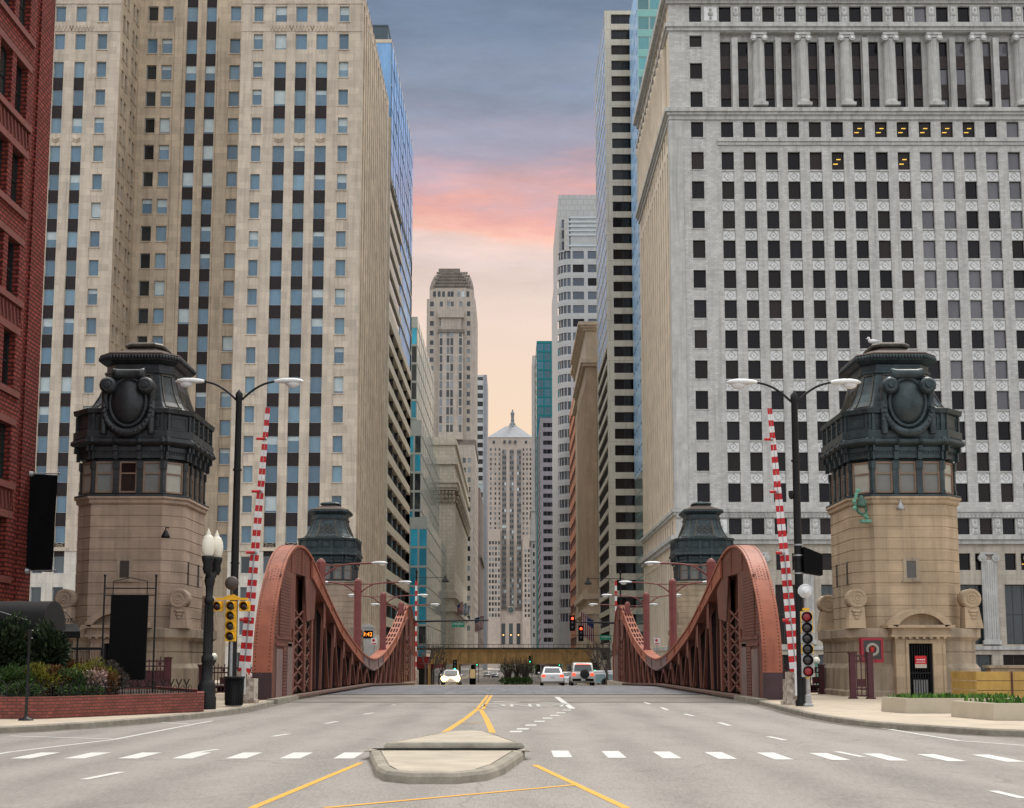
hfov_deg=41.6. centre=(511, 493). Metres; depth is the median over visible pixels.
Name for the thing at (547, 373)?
window
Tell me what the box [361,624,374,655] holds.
clock kiosk
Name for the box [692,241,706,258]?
window
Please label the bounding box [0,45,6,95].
window
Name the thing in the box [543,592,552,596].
window
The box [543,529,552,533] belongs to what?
window
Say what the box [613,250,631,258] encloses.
window
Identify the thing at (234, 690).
litter bin
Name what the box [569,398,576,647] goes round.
orange brick slab
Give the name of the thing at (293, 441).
window
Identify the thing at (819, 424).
window
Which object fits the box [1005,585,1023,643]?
window
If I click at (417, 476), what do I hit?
window
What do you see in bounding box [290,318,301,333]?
window
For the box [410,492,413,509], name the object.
window
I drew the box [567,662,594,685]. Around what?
off road car
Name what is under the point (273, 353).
window
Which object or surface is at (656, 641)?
notice
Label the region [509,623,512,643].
window
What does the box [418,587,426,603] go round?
window
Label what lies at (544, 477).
window
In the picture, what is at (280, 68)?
window
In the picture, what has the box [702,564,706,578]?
window
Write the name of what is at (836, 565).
slit window
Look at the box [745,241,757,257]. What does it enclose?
window
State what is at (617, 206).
window
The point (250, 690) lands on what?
barrier gate
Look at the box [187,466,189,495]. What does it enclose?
window
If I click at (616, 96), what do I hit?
window
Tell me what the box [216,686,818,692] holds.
ground
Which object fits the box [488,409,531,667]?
clock skyscraper
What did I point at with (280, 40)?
window
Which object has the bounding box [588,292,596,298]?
window
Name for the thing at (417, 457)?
window
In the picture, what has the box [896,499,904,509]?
floodlight
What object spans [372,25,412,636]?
banded office slab
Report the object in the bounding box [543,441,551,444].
window
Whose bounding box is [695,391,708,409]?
window
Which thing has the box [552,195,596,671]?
curved grey tower
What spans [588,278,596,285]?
window
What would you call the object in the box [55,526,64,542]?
window
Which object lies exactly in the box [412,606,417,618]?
window
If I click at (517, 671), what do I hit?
median shrub
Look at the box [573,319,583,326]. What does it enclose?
window
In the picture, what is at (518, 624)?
window
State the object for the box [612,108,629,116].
window
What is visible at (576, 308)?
window
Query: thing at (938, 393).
window
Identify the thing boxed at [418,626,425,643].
window
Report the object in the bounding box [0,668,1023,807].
road
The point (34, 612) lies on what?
barrel awning
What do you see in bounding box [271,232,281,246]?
window
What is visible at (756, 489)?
window
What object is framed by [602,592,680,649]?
bridge lamp
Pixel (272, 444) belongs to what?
window
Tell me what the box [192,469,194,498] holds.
window
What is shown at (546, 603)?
window
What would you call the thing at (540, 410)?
window
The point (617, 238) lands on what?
window
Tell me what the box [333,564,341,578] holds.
window
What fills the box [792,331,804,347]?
window
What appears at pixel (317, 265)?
window
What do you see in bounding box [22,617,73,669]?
juniper
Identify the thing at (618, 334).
window
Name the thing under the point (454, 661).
signal mast
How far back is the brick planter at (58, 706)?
36.28 m
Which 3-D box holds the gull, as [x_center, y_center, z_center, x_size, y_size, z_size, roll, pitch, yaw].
[16.370,-6.901,61.125,0.642,0.415,0.181,0,-7,0]
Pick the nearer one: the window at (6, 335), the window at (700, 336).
the window at (6, 335)
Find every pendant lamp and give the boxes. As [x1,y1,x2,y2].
[414,568,448,585]
[584,570,623,604]
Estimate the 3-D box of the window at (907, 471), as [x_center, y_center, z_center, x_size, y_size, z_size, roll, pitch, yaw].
[17.050,-0.704,58.155,0.760,1.360,0.120,0,-7,0]
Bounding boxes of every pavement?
[0,693,318,733]
[215,668,816,692]
[712,693,1023,737]
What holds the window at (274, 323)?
in the limestone tower at (217, 202)
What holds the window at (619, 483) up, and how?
in the cream window slab at (616, 475)
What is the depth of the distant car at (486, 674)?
394.74 m
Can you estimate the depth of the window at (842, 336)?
176.28 m
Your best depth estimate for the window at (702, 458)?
174.18 m
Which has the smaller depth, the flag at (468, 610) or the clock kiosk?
the clock kiosk
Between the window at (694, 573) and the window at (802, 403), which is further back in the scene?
the window at (802, 403)
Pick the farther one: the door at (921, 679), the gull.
the gull
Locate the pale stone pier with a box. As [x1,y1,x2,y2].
[532,355,535,508]
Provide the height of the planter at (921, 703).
0.590 m
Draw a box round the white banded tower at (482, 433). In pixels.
[477,375,487,669]
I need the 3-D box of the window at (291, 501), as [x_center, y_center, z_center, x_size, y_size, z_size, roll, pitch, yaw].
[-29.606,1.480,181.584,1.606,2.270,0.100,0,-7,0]
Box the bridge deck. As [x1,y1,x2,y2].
[292,685,739,701]
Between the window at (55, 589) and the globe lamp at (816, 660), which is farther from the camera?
the window at (55, 589)
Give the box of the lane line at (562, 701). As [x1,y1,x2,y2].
[83,697,1023,797]
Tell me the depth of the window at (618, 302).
239.36 m
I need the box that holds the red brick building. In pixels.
[0,0,55,636]
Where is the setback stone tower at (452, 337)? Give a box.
[426,269,478,647]
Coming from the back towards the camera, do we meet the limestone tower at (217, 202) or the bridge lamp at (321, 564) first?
the limestone tower at (217, 202)
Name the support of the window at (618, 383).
in the cream window slab at (616, 475)
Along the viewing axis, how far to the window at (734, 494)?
173.80 m
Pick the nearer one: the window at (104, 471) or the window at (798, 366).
the window at (104, 471)
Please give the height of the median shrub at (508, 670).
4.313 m
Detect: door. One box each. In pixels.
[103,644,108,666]
[909,644,933,695]
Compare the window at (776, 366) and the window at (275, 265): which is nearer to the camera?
the window at (776, 366)
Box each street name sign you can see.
[452,622,464,626]
[600,635,610,639]
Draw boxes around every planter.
[0,686,203,718]
[498,676,533,684]
[881,692,1013,712]
[951,694,1023,719]
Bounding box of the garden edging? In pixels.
[0,679,193,696]
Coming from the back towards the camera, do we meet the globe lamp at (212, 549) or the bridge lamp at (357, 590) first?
the bridge lamp at (357, 590)
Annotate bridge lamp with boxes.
[316,558,386,583]
[325,578,410,648]
[348,592,427,649]
[371,602,439,613]
[589,602,657,613]
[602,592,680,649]
[619,578,706,648]
[645,558,715,584]
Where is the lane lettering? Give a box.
[482,704,565,706]
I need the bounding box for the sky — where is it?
[367,0,632,436]
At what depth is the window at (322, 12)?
190.19 m
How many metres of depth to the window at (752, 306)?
176.80 m
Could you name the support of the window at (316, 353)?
in the limestone tower at (217, 202)
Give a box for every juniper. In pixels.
[0,610,38,690]
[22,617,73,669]
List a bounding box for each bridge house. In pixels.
[54,342,217,693]
[297,501,363,650]
[667,501,734,650]
[816,342,983,696]
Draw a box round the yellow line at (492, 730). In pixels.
[248,695,629,807]
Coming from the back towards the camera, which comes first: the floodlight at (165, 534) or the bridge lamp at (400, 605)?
the bridge lamp at (400, 605)
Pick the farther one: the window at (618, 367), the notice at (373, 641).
the window at (618, 367)
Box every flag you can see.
[457,602,462,615]
[460,603,466,615]
[464,605,469,615]
[469,615,483,631]
[581,611,598,642]
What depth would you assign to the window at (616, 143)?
243.02 m
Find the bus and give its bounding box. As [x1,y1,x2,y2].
[593,670,612,684]
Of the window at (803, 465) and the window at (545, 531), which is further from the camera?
the window at (545, 531)
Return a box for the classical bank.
[433,437,470,669]
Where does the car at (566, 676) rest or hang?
on the road
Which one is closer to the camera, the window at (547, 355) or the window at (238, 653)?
the window at (238, 653)
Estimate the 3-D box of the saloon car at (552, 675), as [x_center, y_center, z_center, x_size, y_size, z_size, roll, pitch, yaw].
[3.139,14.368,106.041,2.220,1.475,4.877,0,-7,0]
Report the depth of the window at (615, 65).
244.86 m
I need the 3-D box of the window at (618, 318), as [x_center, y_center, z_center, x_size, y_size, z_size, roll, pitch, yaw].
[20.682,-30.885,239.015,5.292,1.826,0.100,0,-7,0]
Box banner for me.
[25,471,60,573]
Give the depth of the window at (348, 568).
119.19 m
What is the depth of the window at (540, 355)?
612.58 m
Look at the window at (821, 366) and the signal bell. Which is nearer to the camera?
the signal bell
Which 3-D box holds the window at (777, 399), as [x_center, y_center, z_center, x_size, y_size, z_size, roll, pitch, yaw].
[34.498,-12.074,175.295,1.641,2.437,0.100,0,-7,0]
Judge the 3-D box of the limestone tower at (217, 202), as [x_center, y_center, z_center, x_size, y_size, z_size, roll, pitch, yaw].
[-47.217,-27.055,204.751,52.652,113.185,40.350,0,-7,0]
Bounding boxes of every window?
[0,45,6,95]
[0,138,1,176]
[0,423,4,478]
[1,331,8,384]
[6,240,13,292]
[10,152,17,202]
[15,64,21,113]
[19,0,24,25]
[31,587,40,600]
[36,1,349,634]
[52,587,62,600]
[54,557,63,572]
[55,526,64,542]
[56,496,66,512]
[57,466,67,482]
[82,462,90,494]
[95,461,112,492]
[114,558,132,581]
[119,461,136,492]
[142,461,160,492]
[166,462,182,494]
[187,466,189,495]
[187,562,188,584]
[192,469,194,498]
[196,472,198,500]
[197,565,198,586]
[201,475,203,503]
[237,652,239,666]
[263,557,269,572]
[264,496,276,512]
[264,526,275,542]
[265,466,276,482]
[267,377,278,392]
[267,406,278,422]
[267,436,277,452]
[268,348,279,363]
[269,289,280,304]
[269,318,280,333]
[270,260,281,275]
[271,203,282,218]
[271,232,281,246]
[272,175,283,189]
[273,118,284,132]
[273,146,283,161]
[274,63,285,77]
[274,90,284,104]
[275,35,286,48]
[276,7,286,21]
[286,496,297,512]
[286,526,296,542]
[287,436,298,452]
[287,466,298,482]
[288,406,299,422]
[289,348,300,363]
[289,377,299,392]
[290,289,301,304]
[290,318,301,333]
[291,260,302,275]
[292,203,303,218]
[292,232,302,246]
[293,146,304,161]
[293,175,303,189]
[294,118,304,132]
[295,63,306,77]
[295,90,305,104]
[296,7,307,21]
[296,35,306,48]
[308,466,319,482]
[308,496,319,510]
[309,406,320,422]
[309,436,320,452]
[310,377,321,392]
[311,318,322,333]
[311,348,321,363]
[312,260,323,275]
[312,289,322,304]
[313,203,324,218]
[313,232,323,246]
[314,146,325,161]
[314,175,324,189]
[315,90,326,104]
[315,118,325,132]
[316,63,326,77]
[317,7,327,21]
[317,35,327,48]
[325,564,329,578]
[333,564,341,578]
[344,565,351,578]
[409,567,417,584]
[409,587,417,604]
[410,435,413,452]
[410,454,413,471]
[410,473,413,490]
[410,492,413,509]
[410,529,417,546]
[410,548,417,565]
[411,328,416,380]
[411,382,416,399]
[411,401,416,417]
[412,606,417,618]
[414,454,420,471]
[414,473,420,490]
[414,492,420,509]
[414,511,420,516]
[415,435,420,452]
[418,567,426,584]
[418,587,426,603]
[418,606,426,624]
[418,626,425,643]
[418,645,425,656]
[419,529,426,546]
[419,548,426,565]
[433,291,470,630]
[477,426,482,430]
[490,448,530,597]
[501,623,504,643]
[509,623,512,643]
[517,623,519,643]
[537,343,543,350]
[537,352,543,359]
[537,361,543,368]
[537,370,543,377]
[537,379,543,386]
[537,388,543,396]
[537,398,543,405]
[537,407,543,414]
[537,416,543,423]
[543,423,551,426]
[543,432,558,435]
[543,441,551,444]
[543,449,558,453]
[543,458,558,461]
[543,467,551,470]
[543,476,558,479]
[543,485,558,488]
[543,494,558,497]
[543,502,558,506]
[543,511,558,515]
[543,520,552,524]
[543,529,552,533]
[543,538,552,541]
[543,547,552,550]
[543,556,552,559]
[543,565,552,568]
[543,574,552,577]
[543,583,552,586]
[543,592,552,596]
[544,343,550,350]
[544,352,550,359]
[544,361,550,368]
[544,370,550,377]
[544,379,550,386]
[544,388,550,396]
[544,398,550,405]
[544,407,550,414]
[544,601,552,605]
[544,610,552,614]
[544,619,552,623]
[544,628,552,632]
[544,637,552,641]
[573,251,583,258]
[573,265,583,271]
[573,278,583,285]
[573,292,583,298]
[573,305,583,312]
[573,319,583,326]
[588,251,595,258]
[588,265,595,271]
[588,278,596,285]
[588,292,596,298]
[588,305,596,312]
[611,15,629,23]
[611,30,629,38]
[611,46,629,54]
[611,61,629,69]
[612,77,629,85]
[612,92,629,100]
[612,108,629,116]
[612,123,630,131]
[612,139,630,147]
[612,155,630,163]
[612,170,630,179]
[613,186,630,194]
[613,202,630,210]
[613,218,631,226]
[613,234,631,242]
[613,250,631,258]
[613,266,631,274]
[613,282,631,290]
[614,298,632,307]
[614,314,632,323]
[614,330,632,339]
[614,347,632,356]
[614,363,632,372]
[614,379,633,388]
[615,396,633,405]
[615,412,633,421]
[615,429,633,438]
[615,445,633,455]
[615,462,633,471]
[615,479,634,488]
[616,496,634,505]
[616,512,634,522]
[616,529,634,538]
[616,546,634,555]
[616,563,635,572]
[616,580,635,589]
[617,597,635,607]
[680,565,687,578]
[689,8,1023,569]
[690,564,698,578]
[692,211,705,228]
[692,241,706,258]
[693,271,706,288]
[693,300,707,318]
[694,331,707,348]
[694,361,708,379]
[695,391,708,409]
[695,422,709,440]
[696,453,710,471]
[697,484,710,502]
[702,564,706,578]
[723,212,734,228]
[723,241,735,257]
[724,271,735,287]
[724,301,736,317]
[725,331,736,347]
[726,361,737,378]
[726,391,738,408]
[727,422,738,439]
[728,453,739,470]
[728,484,740,501]
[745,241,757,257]
[746,271,757,287]
[747,301,758,317]
[747,331,759,347]
[748,361,760,378]
[749,391,760,408]
[749,422,761,439]
[750,453,762,470]
[751,484,762,501]
[768,241,779,257]
[768,271,780,287]
[769,301,780,317]
[770,331,781,347]
[771,361,782,378]
[771,391,783,408]
[772,422,784,439]
[774,453,784,470]
[774,484,785,501]
[775,585,794,643]
[782,655,789,678]
[791,271,802,287]
[791,301,803,317]
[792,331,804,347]
[793,361,804,378]
[795,391,805,408]
[798,422,806,439]
[799,453,807,470]
[800,484,808,501]
[814,301,825,317]
[815,331,826,347]
[816,361,827,378]
[816,391,828,408]
[817,422,826,439]
[818,453,824,470]
[818,655,823,663]
[819,484,829,501]
[821,585,832,595]
[831,475,833,503]
[836,301,847,317]
[836,472,838,500]
[836,565,837,586]
[837,331,848,347]
[838,361,848,378]
[839,391,846,408]
[841,469,843,498]
[846,466,848,495]
[846,562,847,584]
[852,462,869,494]
[859,331,871,347]
[875,461,892,492]
[899,461,916,492]
[902,558,921,581]
[922,461,940,492]
[934,391,940,401]
[945,462,953,494]
[954,453,965,470]
[956,484,967,501]
[960,422,964,439]
[960,585,983,643]
[976,655,990,671]
[977,453,988,470]
[978,484,989,501]
[1001,484,1012,501]
[1003,655,1023,664]
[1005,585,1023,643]
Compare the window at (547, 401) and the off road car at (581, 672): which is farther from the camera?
the window at (547, 401)
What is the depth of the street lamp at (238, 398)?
47.57 m
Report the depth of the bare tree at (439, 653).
176.47 m
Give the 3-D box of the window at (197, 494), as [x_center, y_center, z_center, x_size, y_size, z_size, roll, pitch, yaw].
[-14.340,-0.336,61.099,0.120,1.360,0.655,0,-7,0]
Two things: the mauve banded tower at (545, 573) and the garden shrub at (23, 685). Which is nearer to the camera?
the garden shrub at (23, 685)
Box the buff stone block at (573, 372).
[570,365,577,647]
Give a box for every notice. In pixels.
[371,638,376,644]
[654,638,659,644]
[915,656,926,667]
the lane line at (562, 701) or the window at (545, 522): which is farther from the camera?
the window at (545, 522)
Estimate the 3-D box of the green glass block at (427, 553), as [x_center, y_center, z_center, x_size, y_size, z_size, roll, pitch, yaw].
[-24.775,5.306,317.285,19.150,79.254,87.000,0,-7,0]
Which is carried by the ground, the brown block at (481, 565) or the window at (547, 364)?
the brown block at (481, 565)
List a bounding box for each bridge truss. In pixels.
[252,545,415,703]
[613,545,782,703]
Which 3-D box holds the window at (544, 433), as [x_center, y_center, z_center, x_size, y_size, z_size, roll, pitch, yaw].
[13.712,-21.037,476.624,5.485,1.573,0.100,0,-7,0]
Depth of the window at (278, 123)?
188.20 m
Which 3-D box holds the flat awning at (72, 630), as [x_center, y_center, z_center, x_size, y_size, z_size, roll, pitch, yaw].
[-16.157,5.681,48.729,0.863,2.794,1.567,3,-8,-22]
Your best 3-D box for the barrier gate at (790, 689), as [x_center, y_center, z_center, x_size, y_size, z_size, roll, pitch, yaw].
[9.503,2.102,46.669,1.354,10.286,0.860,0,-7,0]
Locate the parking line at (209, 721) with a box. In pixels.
[0,721,1015,753]
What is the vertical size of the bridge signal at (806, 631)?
3.994 m
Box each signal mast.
[414,618,488,669]
[570,615,613,640]
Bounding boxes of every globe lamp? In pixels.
[198,528,222,708]
[212,653,217,665]
[814,657,819,684]
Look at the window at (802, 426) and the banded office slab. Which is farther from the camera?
the banded office slab
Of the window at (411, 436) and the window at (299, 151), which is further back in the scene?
the window at (411, 436)
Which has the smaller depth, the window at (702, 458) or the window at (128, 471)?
the window at (128, 471)
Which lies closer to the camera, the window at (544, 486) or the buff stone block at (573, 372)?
the buff stone block at (573, 372)
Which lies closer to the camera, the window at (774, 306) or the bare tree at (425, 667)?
the bare tree at (425, 667)
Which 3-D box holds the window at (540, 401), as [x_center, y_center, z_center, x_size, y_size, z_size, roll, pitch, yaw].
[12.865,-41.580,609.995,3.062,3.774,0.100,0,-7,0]
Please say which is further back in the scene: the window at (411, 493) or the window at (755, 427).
the window at (411, 493)
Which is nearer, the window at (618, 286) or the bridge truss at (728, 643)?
the bridge truss at (728, 643)
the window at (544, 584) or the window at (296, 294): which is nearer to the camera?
the window at (296, 294)
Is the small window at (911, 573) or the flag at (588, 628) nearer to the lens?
the small window at (911, 573)
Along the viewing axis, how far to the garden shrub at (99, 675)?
38.24 m
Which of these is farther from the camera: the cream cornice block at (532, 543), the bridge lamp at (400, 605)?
the cream cornice block at (532, 543)
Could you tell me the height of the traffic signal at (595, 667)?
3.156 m
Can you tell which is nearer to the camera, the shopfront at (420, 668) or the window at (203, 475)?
the window at (203, 475)
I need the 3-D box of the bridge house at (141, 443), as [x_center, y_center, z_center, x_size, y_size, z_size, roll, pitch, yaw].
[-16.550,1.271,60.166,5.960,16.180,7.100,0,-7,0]
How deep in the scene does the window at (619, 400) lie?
237.15 m
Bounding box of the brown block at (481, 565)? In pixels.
[478,488,484,647]
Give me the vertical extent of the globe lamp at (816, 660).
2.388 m
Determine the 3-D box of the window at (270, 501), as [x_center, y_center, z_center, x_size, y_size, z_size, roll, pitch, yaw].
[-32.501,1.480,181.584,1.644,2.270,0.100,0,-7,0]
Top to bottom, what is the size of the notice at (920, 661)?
0.500 m
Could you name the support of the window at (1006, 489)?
in the white classical block at (825, 188)
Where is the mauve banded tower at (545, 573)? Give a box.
[538,418,559,674]
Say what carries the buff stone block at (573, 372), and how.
on the ground
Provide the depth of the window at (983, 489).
173.80 m
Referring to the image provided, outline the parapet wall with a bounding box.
[982,665,1023,671]
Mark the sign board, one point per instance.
(128, 632)
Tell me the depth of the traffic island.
20.59 m
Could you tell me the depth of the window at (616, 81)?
244.50 m
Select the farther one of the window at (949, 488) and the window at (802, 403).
the window at (802, 403)
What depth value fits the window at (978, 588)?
172.24 m
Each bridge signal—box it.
[213,576,249,675]
[798,584,813,705]
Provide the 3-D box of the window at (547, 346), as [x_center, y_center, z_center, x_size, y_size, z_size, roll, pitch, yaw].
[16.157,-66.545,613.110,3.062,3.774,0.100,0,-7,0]
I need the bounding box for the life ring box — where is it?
[859,638,883,662]
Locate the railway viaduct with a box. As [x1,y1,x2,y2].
[417,644,609,684]
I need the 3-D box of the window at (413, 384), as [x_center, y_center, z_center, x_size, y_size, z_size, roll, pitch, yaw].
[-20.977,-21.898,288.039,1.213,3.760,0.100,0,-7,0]
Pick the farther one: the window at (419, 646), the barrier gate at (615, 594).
the window at (419, 646)
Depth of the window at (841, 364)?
175.85 m
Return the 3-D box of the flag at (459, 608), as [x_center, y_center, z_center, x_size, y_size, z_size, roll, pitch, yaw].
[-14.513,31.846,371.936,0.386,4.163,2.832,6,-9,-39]
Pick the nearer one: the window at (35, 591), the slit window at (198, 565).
the slit window at (198, 565)
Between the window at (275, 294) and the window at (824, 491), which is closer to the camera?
the window at (824, 491)
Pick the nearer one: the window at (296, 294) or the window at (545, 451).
the window at (296, 294)
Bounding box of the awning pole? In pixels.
[18,629,32,720]
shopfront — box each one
[417,664,445,684]
[459,664,471,676]
[471,664,482,672]
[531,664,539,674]
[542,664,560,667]
[566,664,571,671]
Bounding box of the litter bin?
[224,676,244,705]
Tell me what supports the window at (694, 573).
in the bridge house at (702, 538)
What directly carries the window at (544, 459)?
in the mauve banded tower at (545, 573)
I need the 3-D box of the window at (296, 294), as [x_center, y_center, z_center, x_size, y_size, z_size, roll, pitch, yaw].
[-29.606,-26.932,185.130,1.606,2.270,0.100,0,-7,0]
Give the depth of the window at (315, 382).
183.62 m
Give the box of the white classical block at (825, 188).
[633,0,1023,679]
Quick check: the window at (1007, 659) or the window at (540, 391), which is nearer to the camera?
the window at (1007, 659)
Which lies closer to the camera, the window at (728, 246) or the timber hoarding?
the timber hoarding
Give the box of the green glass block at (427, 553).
[409,317,446,670]
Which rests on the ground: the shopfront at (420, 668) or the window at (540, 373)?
the shopfront at (420, 668)
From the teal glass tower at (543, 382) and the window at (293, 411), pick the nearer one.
the window at (293, 411)
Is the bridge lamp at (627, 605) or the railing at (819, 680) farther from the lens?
the bridge lamp at (627, 605)
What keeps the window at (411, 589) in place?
in the green glass block at (427, 553)
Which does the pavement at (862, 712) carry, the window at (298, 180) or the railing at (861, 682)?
the railing at (861, 682)
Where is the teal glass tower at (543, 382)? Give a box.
[535,341,558,647]
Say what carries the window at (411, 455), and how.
in the green glass block at (427, 553)
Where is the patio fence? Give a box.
[69,647,103,665]
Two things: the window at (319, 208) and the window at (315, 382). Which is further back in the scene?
the window at (319, 208)
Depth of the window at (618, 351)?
238.29 m
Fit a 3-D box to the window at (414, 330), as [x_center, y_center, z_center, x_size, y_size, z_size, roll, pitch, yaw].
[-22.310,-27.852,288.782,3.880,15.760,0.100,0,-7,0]
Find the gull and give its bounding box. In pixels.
[866,337,878,343]
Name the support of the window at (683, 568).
in the bridge house at (702, 538)
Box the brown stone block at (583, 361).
[570,321,599,684]
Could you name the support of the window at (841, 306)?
in the white classical block at (825, 188)
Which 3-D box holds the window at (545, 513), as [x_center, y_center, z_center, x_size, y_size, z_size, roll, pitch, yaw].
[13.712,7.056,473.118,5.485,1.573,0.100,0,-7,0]
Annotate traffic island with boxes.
[364,730,529,783]
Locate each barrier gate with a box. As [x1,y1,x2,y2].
[237,408,269,702]
[415,581,418,684]
[615,581,616,611]
[764,408,810,704]
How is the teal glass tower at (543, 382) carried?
on the ground
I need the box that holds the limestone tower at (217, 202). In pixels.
[29,0,388,679]
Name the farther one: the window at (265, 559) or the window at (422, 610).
the window at (422, 610)
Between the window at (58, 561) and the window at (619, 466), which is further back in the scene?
the window at (619, 466)
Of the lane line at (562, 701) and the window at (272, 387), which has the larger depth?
the window at (272, 387)
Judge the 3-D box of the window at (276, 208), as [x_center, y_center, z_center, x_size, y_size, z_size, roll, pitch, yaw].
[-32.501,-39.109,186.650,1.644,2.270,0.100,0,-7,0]
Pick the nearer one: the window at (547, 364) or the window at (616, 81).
the window at (616, 81)
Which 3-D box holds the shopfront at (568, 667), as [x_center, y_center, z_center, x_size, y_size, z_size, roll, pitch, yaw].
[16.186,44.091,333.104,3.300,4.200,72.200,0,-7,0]
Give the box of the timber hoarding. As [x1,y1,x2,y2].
[951,671,1023,697]
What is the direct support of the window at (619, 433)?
in the cream window slab at (616, 475)
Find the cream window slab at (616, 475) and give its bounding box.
[595,11,635,684]
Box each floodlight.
[161,527,169,537]
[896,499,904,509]
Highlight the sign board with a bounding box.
[101,574,157,689]
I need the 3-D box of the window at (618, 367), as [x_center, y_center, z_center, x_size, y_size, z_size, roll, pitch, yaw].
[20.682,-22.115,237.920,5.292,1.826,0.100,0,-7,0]
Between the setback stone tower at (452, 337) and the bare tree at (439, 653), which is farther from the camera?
the setback stone tower at (452, 337)
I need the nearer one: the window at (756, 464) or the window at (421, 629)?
the window at (756, 464)
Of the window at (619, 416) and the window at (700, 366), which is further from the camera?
the window at (619, 416)
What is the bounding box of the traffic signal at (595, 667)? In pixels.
[593,661,597,684]
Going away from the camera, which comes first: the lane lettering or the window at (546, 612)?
the lane lettering
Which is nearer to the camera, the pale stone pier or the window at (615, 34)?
the window at (615, 34)
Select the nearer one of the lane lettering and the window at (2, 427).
the lane lettering
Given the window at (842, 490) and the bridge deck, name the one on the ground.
the bridge deck
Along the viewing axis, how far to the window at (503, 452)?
985.62 m
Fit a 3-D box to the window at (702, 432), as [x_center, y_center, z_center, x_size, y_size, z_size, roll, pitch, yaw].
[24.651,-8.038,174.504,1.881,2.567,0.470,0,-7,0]
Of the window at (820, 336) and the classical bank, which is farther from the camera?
the classical bank
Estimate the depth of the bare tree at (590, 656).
164.21 m
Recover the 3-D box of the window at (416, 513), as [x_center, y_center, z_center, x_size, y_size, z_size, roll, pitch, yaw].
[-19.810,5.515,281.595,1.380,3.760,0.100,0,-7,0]
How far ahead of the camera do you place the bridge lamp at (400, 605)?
116.62 m
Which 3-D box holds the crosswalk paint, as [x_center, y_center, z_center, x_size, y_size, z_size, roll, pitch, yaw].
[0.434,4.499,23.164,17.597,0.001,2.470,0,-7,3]
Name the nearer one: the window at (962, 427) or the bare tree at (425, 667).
the bare tree at (425, 667)
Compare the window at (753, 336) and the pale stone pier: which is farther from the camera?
the pale stone pier
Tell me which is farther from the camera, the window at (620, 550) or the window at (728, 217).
the window at (620, 550)
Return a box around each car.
[440,670,462,684]
[483,671,489,676]
[538,667,564,685]
[558,672,576,684]
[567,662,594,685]
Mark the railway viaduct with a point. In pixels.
(558, 655)
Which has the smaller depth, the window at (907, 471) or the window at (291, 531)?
the window at (907, 471)
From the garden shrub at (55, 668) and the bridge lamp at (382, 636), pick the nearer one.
the garden shrub at (55, 668)
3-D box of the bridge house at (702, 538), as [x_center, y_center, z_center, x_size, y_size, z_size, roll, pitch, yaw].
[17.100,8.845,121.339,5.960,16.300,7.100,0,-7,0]
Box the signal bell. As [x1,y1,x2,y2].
[852,489,871,522]
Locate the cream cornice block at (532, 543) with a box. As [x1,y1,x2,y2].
[529,509,535,647]
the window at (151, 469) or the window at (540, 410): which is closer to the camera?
the window at (151, 469)
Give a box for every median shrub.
[498,656,516,678]
[510,657,525,678]
[515,656,533,682]
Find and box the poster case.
[469,669,475,684]
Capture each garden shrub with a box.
[0,663,45,696]
[0,680,45,696]
[7,661,62,696]
[36,663,74,696]
[51,667,93,694]
[54,684,104,695]
[60,657,87,667]
[67,656,118,678]
[80,667,107,693]
[84,666,120,694]
[104,660,129,694]
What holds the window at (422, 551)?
in the green glass block at (427, 553)
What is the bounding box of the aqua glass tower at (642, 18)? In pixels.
[629,0,659,636]
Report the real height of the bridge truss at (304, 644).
7.901 m
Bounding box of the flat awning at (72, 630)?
[58,612,79,661]
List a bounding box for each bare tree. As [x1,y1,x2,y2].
[417,636,442,684]
[432,643,448,684]
[436,657,448,684]
[582,641,609,684]
[589,652,599,665]
[593,640,612,684]
[603,646,612,669]
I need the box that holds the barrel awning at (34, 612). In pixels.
[0,601,65,630]
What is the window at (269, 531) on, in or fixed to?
in the limestone tower at (217, 202)
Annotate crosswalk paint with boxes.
[15,751,1023,761]
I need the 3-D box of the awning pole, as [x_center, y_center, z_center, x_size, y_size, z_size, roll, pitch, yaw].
[-12.092,4.528,33.654,0.380,2.250,0.380,0,-7,0]
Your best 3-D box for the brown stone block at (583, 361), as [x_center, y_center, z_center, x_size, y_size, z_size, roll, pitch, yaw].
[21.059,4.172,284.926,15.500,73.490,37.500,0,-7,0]
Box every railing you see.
[116,657,172,686]
[198,664,251,692]
[783,664,824,693]
[847,651,875,698]
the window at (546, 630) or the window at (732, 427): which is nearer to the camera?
the window at (732, 427)
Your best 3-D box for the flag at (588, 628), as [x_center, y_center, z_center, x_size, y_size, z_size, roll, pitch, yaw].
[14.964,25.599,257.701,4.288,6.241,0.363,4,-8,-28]
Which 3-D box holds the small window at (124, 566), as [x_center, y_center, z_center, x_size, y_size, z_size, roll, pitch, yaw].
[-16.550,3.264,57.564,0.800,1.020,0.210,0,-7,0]
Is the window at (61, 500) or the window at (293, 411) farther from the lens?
the window at (293, 411)
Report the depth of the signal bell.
57.52 m
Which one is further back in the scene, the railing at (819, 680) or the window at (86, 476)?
the railing at (819, 680)
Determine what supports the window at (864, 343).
in the white classical block at (825, 188)
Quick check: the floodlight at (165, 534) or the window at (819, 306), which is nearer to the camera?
the floodlight at (165, 534)
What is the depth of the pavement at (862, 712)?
35.33 m
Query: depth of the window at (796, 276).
177.32 m
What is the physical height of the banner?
4.536 m
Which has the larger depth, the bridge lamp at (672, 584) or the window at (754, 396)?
the window at (754, 396)
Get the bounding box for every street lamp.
[175,378,303,675]
[726,379,860,705]

